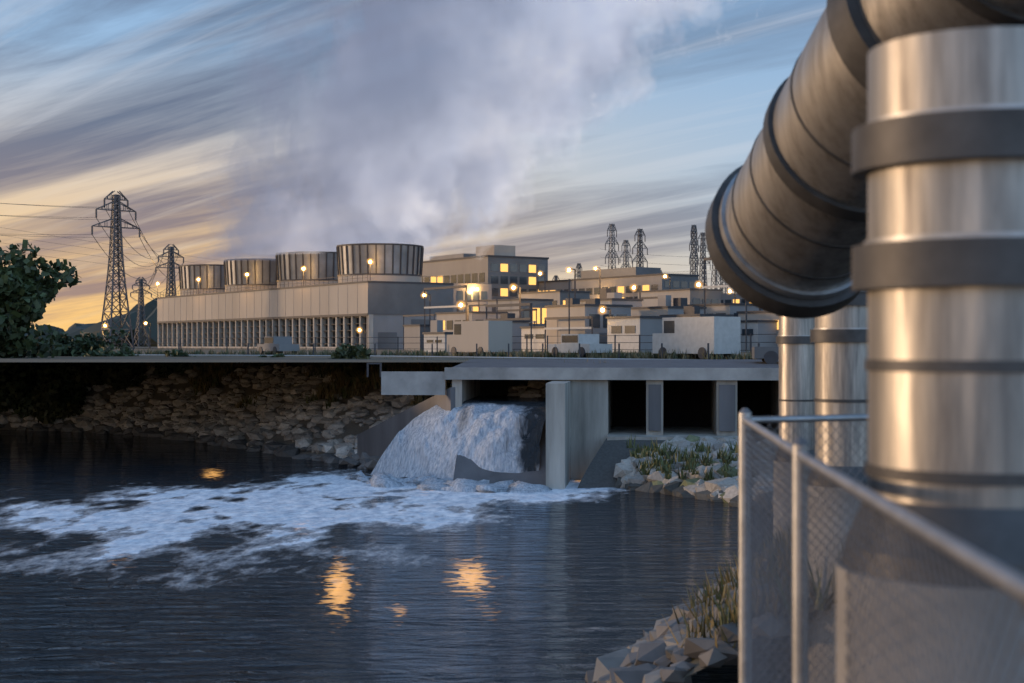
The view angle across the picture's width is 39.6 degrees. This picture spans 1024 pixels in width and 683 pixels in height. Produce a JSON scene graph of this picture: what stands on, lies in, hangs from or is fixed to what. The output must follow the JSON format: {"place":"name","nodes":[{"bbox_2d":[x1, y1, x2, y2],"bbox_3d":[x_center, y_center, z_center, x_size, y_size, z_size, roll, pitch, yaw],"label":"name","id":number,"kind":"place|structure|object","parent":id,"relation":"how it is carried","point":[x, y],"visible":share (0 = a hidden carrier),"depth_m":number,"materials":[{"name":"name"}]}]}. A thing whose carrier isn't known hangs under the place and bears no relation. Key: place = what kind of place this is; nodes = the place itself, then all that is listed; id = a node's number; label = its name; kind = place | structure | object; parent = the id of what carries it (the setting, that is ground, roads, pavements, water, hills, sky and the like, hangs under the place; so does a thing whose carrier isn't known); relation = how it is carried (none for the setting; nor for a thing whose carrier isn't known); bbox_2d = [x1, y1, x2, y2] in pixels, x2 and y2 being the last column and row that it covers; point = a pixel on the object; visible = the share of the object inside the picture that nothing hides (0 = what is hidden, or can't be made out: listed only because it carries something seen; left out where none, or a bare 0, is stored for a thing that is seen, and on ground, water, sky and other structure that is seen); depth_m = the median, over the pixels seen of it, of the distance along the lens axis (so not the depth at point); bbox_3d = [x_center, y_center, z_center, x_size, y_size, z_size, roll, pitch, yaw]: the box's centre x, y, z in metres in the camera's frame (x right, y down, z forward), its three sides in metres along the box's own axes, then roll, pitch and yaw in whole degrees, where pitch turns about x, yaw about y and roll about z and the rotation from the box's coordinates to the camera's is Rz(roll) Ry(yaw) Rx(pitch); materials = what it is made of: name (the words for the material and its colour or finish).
{"place":"outdoors","nodes":[
{"label":"outdoors","id":0,"kind":"place"},
{"bbox_2d":[0,354,659,469],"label":"bank","id":1,"kind":"structure","parent":0,"point":[281,417],"depth_m":90.07,"materials":[{"name":"brown stone"}]},
{"bbox_2d":[0,372,38,417],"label":"bush","id":2,"kind":"object","parent":1,"relation":"on","point":[11,390],"visible":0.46,"depth_m":100.98,"materials":[{"name":"green plant"}]},
{"bbox_2d":[5,349,53,378],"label":"bush","id":3,"kind":"object","parent":1,"relation":"on","point":[11,370],"visible":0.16,"depth_m":105.78,"materials":[{"name":"green plant"}]},
{"bbox_2d":[25,339,52,355],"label":"bush","id":4,"kind":"object","parent":1,"relation":"on","point":[40,347],"visible":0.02,"depth_m":108.68,"materials":[{"name":"green plant"}]},
{"bbox_2d":[27,384,83,423],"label":"bush","id":5,"kind":"object","parent":1,"relation":"on","point":[53,407],"visible":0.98,"depth_m":99.79,"materials":[{"name":"green plant"}]},
{"bbox_2d":[35,379,88,409],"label":"bush","id":6,"kind":"object","parent":1,"relation":"on","point":[74,393],"visible":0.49,"depth_m":101.37,"materials":[{"name":"green plant"}]},
{"bbox_2d":[44,331,94,365],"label":"bush","id":7,"kind":"object","parent":1,"relation":"on","point":[63,339],"visible":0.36,"depth_m":107.42,"materials":[{"name":"green plant"}]},
{"bbox_2d":[61,333,102,362],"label":"bush","id":8,"kind":"object","parent":1,"relation":"on","point":[94,338],"visible":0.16,"depth_m":107.86,"materials":[{"name":"green plant"}]},
{"bbox_2d":[72,342,109,366],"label":"bush","id":9,"kind":"object","parent":1,"relation":"on","point":[104,345],"visible":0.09,"depth_m":107.81,"materials":[{"name":"green plant"}]},
{"bbox_2d":[53,327,134,380],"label":"bush","id":10,"kind":"object","parent":1,"relation":"on","point":[99,352],"visible":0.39,"depth_m":105.70,"materials":[{"name":"green plant"}]},
{"bbox_2d":[98,362,147,379],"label":"bush","id":11,"kind":"object","parent":1,"relation":"on","point":[135,367],"visible":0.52,"depth_m":103.98,"materials":[{"name":"green plant"}]},
{"bbox_2d":[104,368,147,391],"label":"rock","id":12,"kind":"object","parent":1,"relation":"on","point":[117,380],"visible":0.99,"depth_m":102.30,"materials":[{"name":"grey stone"}]},
{"bbox_2d":[114,345,138,355],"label":"bush","id":13,"kind":"object","parent":1,"relation":"on","point":[124,347],"visible":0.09,"depth_m":107.70,"materials":[{"name":"green plant"}]},
{"bbox_2d":[153,349,196,378],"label":"bush","id":14,"kind":"object","parent":1,"relation":"on","point":[169,368],"visible":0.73,"depth_m":102.47,"materials":[{"name":"green plant"}]},
{"bbox_2d":[258,353,284,368],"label":"bush","id":15,"kind":"object","parent":1,"relation":"on","point":[270,363],"visible":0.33,"depth_m":98.02,"materials":[{"name":"green plant"}]},
{"bbox_2d":[257,336,299,354],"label":"vehicle","id":16,"kind":"object","parent":1,"relation":"on","point":[277,343],"visible":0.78,"depth_m":116.18,"materials":[{"name":"white paint"}]},
{"bbox_2d":[330,343,371,371],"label":"bush","id":17,"kind":"object","parent":1,"relation":"on","point":[349,351],"visible":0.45,"depth_m":87.89,"materials":[{"name":"green plant"}]},
{"bbox_2d":[342,353,379,378],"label":"bush","id":18,"kind":"object","parent":1,"relation":"on","point":[358,367],"visible":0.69,"depth_m":84.78,"materials":[{"name":"green plant"}]},
{"bbox_2d":[74,347,757,480],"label":"grass tufts","id":19,"kind":"object","parent":1,"relation":"on","point":[322,368],"visible":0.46,"depth_m":84.31,"materials":[{"name":"green plant"}]},
{"bbox_2d":[114,334,777,358],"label":"fence","id":20,"kind":"object","parent":1,"relation":"on","point":[526,349],"visible":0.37,"depth_m":99.38,"materials":[{"name":"metal"}]},
{"bbox_2d":[344,395,551,492],"bbox_3d":[-2.582,4.672,64.039,10.131,4.028,12.944,0,0,0],"label":"water outflow","id":21,"kind":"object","parent":1,"relation":"on","point":[493,433],"depth_m":62.48,"materials":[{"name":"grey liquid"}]},
{"bbox_2d":[447,321,511,355],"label":"vehicle","id":22,"kind":"object","parent":1,"relation":"on","point":[487,336],"visible":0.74,"depth_m":99.96,"materials":[{"name":"white paint"}]},
{"bbox_2d":[357,359,778,488],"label":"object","id":23,"kind":"object","parent":1,"relation":"on","point":[593,405],"visible":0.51,"depth_m":63.77,"materials":[{"name":"concrete"}]},
{"bbox_2d":[752,334,778,363],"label":"vehicle","id":24,"kind":"object","parent":23,"relation":"on","point":[768,355],"visible":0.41,"depth_m":67.62,"materials":[{"name":"white paint"}]},
{"bbox_2d":[548,334,611,357],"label":"vehicle","id":25,"kind":"object","parent":1,"relation":"on","point":[589,343],"visible":0.75,"depth_m":90.52,"materials":[{"name":"white paint"}]},
{"bbox_2d":[652,316,740,358],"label":"vehicle","id":26,"kind":"object","parent":1,"relation":"on","point":[696,335],"visible":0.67,"depth_m":80.67,"materials":[{"name":"white paint"}]},
{"bbox_2d":[0,346,746,361],"bbox_3d":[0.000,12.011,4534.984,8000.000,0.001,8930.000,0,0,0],"label":"ground","id":27,"kind":"structure","parent":0,"point":[197,358],"depth_m":89.55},
{"bbox_2d":[0,239,81,369],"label":"tree","id":28,"kind":"object","parent":27,"relation":"on","point":[28,292],"visible":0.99,"depth_m":93.01,"materials":[{"name":"green plant"}]},
{"bbox_2d":[24,297,157,346],"bbox_3d":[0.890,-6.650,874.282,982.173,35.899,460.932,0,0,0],"label":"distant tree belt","id":29,"kind":"object","parent":27,"relation":"on","point":[74,329],"visible":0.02,"depth_m":734.80,"materials":[{"name":"green plant"}]},
{"bbox_2d":[157,243,453,349],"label":"cooling tower block","id":30,"kind":"structure","parent":27,"relation":"on","point":[346,290],"depth_m":288.11,"materials":[{"name":"concrete"}]},
{"bbox_2d":[0,191,727,347],"bbox_3d":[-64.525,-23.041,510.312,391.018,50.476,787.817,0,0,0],"label":"transmission towers","id":31,"kind":"structure","parent":27,"relation":"on","point":[115,209],"depth_m":431.32,"materials":[{"name":"metal"}]},
{"bbox_2d":[0,430,791,682],"bbox_3d":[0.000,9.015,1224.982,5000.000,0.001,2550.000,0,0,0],"label":"water","id":32,"kind":"structure","parent":0,"point":[130,559],"depth_m":38.01,"materials":[{"name":"blue liquid"}]},
{"bbox_2d":[0,0,826,330],"label":"sky","id":33,"kind":"structure","parent":0,"point":[230,129],"materials":[{"name":"blue"}]},
{"bbox_2d":[105,245,778,352],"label":"industrial buildings","id":34,"kind":"structure","parent":0,"point":[533,303],"depth_m":216.72,"materials":[{"name":"grey concrete"}]},
{"bbox_2d":[578,434,776,512],"bbox_3d":[17.806,5.314,42.141,30.412,2.950,40.308,0,0,0],"label":"bank rock","id":35,"kind":"object","parent":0,"point":[613,463],"visible":0.31,"depth_m":58.87,"materials":[{"name":"grey stone"}]},
{"bbox_2d":[585,517,842,682],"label":"bank","id":36,"kind":"structure","parent":0,"point":[682,643],"depth_m":21.79,"materials":[{"name":"grey stone"}]},
{"bbox_2d":[705,0,1023,682],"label":"header pipe and risers","id":37,"kind":"object","parent":36,"relation":"on","point":[864,230],"visible":0.89,"depth_m":6.23,"materials":[{"name":"metal"}]},
{"bbox_2d":[738,408,1023,682],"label":"chain link fence","id":38,"kind":"object","parent":36,"relation":"on","point":[1001,577],"visible":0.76,"depth_m":7.41,"materials":[{"name":"metal"}]},
{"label":"sodium lamp glow","id":39,"kind":"object","parent":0,"visible":0},
{"bbox_2d":[104,260,730,331],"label":"lamps","id":40,"kind":"object","parent":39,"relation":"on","point":[477,289],"visible":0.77,"depth_m":244.52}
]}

